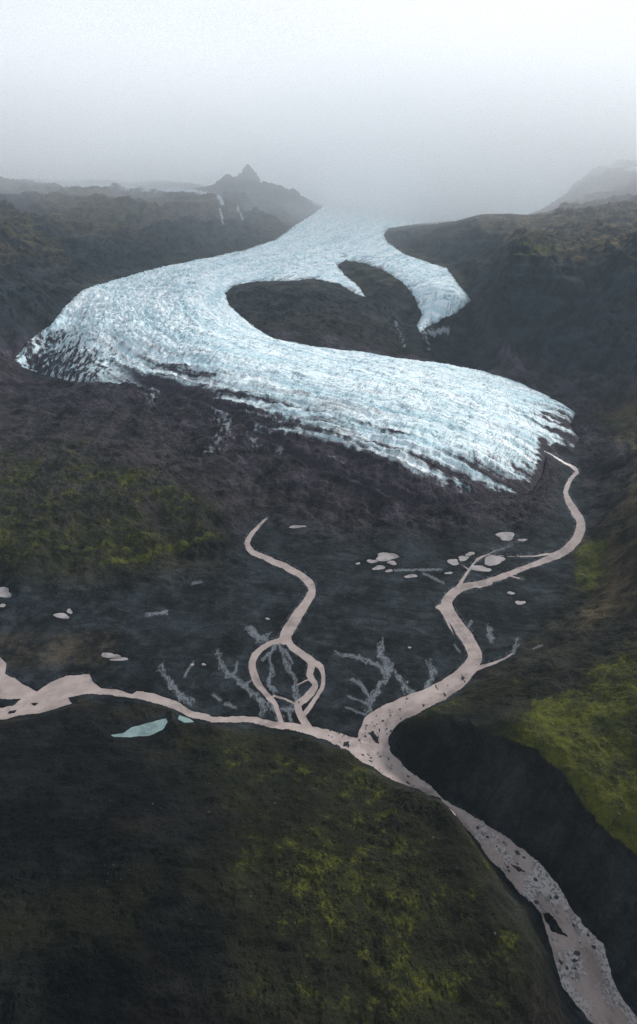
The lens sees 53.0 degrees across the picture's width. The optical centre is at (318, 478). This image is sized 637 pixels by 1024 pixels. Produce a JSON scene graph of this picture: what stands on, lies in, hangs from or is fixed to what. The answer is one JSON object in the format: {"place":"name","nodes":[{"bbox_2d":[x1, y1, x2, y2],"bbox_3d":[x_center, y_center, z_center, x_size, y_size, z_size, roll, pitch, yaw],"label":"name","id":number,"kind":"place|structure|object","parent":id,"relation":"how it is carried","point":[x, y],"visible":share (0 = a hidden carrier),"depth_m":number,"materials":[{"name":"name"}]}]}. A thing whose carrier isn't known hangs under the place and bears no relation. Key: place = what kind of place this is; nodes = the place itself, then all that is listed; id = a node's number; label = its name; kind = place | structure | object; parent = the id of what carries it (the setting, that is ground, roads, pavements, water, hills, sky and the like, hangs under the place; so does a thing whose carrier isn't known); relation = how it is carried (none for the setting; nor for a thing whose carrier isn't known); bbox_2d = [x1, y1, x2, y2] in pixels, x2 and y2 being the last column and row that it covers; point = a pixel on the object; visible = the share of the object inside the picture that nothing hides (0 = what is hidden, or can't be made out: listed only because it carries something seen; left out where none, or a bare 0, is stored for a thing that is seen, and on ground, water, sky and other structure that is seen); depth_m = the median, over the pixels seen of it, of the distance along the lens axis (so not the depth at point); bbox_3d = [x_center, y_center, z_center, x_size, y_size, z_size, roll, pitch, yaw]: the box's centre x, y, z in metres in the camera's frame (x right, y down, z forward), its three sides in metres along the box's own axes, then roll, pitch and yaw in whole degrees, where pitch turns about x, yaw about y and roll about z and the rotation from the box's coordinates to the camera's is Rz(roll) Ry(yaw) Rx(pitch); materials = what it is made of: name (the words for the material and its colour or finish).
{"place":"outdoors","nodes":[
{"label":"outdoors","id":0,"kind":"place"},
{"bbox_2d":[0,587,11,596],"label":"pond","id":1,"kind":"structure","parent":0,"point":[4,592],"depth_m":705.03,"materials":[{"name":"liquid"}]},
{"bbox_2d":[54,613,68,618],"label":"pond","id":2,"kind":"structure","parent":0,"point":[61,615],"depth_m":668.43,"materials":[{"name":"liquid"}]},
{"bbox_2d":[102,653,119,657],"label":"pond","id":3,"kind":"structure","parent":0,"point":[109,655],"depth_m":610.80,"materials":[{"name":"liquid"}]},
{"bbox_2d":[0,439,232,578],"bbox_3d":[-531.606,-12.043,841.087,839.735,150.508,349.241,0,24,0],"label":"moss hill","id":4,"kind":"structure","parent":0,"point":[76,508],"depth_m":825.32,"materials":[{"name":"green plant"}]},
{"bbox_2d":[110,656,127,660],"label":"pond","id":5,"kind":"structure","parent":0,"point":[118,658],"depth_m":606.56,"materials":[{"name":"liquid"}]},
{"bbox_2d":[112,715,193,736],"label":"tarn","id":6,"kind":"structure","parent":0,"point":[150,728],"depth_m":520.62,"materials":[{"name":"teal liquid"}]},
{"bbox_2d":[0,164,345,293],"bbox_3d":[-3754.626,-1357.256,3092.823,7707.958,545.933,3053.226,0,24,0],"label":"mountain","id":7,"kind":"structure","parent":0,"point":[73,236],"depth_m":2713.43,"materials":[{"name":"grey stone"}]},
{"bbox_2d":[0,164,583,220],"bbox_3d":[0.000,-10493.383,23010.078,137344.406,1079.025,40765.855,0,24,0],"label":"snow field","id":8,"kind":"structure","parent":0,"point":[320,194],"depth_m":11833.04,"materials":[{"name":"white snow"}]},
{"bbox_2d":[0,697,584,1023],"bbox_3d":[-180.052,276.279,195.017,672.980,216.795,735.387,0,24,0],"label":"foreground hill","id":9,"kind":"structure","parent":0,"point":[231,952],"depth_m":345.12,"materials":[{"name":"green plant"}]},
{"bbox_2d":[14,179,578,507],"bbox_3d":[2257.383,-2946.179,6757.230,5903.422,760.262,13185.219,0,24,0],"label":"glacier","id":10,"kind":"object","parent":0,"point":[412,432],"visible":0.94,"depth_m":1286.95,"materials":[{"name":"white ice"}]},
{"bbox_2d":[289,525,305,527],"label":"pond","id":11,"kind":"structure","parent":0,"point":[296,526],"depth_m":850.13,"materials":[{"name":"liquid"}]},
{"bbox_2d":[0,221,636,1023],"bbox_3d":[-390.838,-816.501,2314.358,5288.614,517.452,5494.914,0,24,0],"label":"ground","id":12,"kind":"structure","parent":0,"point":[252,481],"depth_m":729.21,"materials":[{"name":"black soil"}]},
{"bbox_2d":[20,520,557,712],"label":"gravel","id":13,"kind":"structure","parent":12,"relation":"on","point":[272,628],"depth_m":645.11,"materials":[{"name":"stone"}]},
{"bbox_2d":[0,451,636,1023],"bbox_3d":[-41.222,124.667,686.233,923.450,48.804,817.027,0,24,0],"label":"river","id":14,"kind":"structure","parent":0,"point":[594,991],"depth_m":532.46,"materials":[{"name":"beige liquid"}]},
{"bbox_2d":[0,0,636,182],"label":"sky","id":15,"kind":"structure","parent":0,"point":[292,91],"materials":[{"name":"grey"}]},
{"bbox_2d":[225,260,441,362],"bbox_3d":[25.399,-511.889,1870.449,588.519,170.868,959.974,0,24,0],"label":"rock island","id":16,"kind":"object","parent":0,"point":[383,316],"visible":0.99,"depth_m":1648.21,"materials":[{"name":"rock"}]},
{"bbox_2d":[367,559,378,562],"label":"pond","id":17,"kind":"structure","parent":0,"point":[373,561],"depth_m":769.19,"materials":[{"name":"liquid"}]},
{"bbox_2d":[372,565,384,569],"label":"pond","id":18,"kind":"structure","parent":0,"point":[377,567],"depth_m":757.10,"materials":[{"name":"liquid"}]},
{"bbox_2d":[376,552,398,560],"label":"pond","id":19,"kind":"structure","parent":0,"point":[383,556],"depth_m":779.10,"materials":[{"name":"liquid"}]},
{"bbox_2d":[387,559,396,564],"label":"pond","id":20,"kind":"structure","parent":0,"point":[392,562],"depth_m":766.98,"materials":[{"name":"liquid"}]},
{"bbox_2d":[404,574,416,577],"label":"pond","id":21,"kind":"structure","parent":0,"point":[410,575],"depth_m":740.21,"materials":[{"name":"liquid"}]},
{"bbox_2d":[447,559,458,564],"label":"pond","id":22,"kind":"structure","parent":0,"point":[453,561],"depth_m":770.84,"materials":[{"name":"liquid"}]},
{"bbox_2d":[458,555,468,561],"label":"pond","id":23,"kind":"structure","parent":0,"point":[463,558],"depth_m":777.15,"materials":[{"name":"liquid"}]},
{"bbox_2d":[468,564,491,570],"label":"pond","id":24,"kind":"structure","parent":0,"point":[477,567],"depth_m":756.42,"materials":[{"name":"liquid"}]},
{"bbox_2d":[485,555,505,565],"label":"pond","id":25,"kind":"structure","parent":0,"point":[490,560],"depth_m":772.53,"materials":[{"name":"liquid"}]},
{"bbox_2d":[495,532,514,540],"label":"pond","id":26,"kind":"structure","parent":0,"point":[507,536],"depth_m":825.46,"materials":[{"name":"liquid"}]},
{"bbox_2d":[381,193,636,391],"bbox_3d":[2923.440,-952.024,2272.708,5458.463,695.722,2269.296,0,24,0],"label":"mountain","id":27,"kind":"structure","parent":0,"point":[552,295],"depth_m":1610.56,"materials":[{"name":"grey stone"}]},
{"bbox_2d":[395,612,636,983],"bbox_3d":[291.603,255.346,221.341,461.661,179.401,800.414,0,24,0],"label":"river cliff","id":28,"kind":"structure","parent":0,"point":[588,861],"depth_m":449.94,"materials":[{"name":"black stone"}]},
{"bbox_2d":[515,601,525,604],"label":"pond","id":29,"kind":"structure","parent":0,"point":[520,602],"depth_m":692.29,"materials":[{"name":"liquid"}]},
{"bbox_2d":[508,159,636,214],"bbox_3d":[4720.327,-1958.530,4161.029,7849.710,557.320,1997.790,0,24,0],"label":"snowy mountain","id":30,"kind":"structure","parent":0,"point":[618,177],"depth_m":4052.77,"materials":[{"name":"rock"},{"name":"snow"}]}
]}

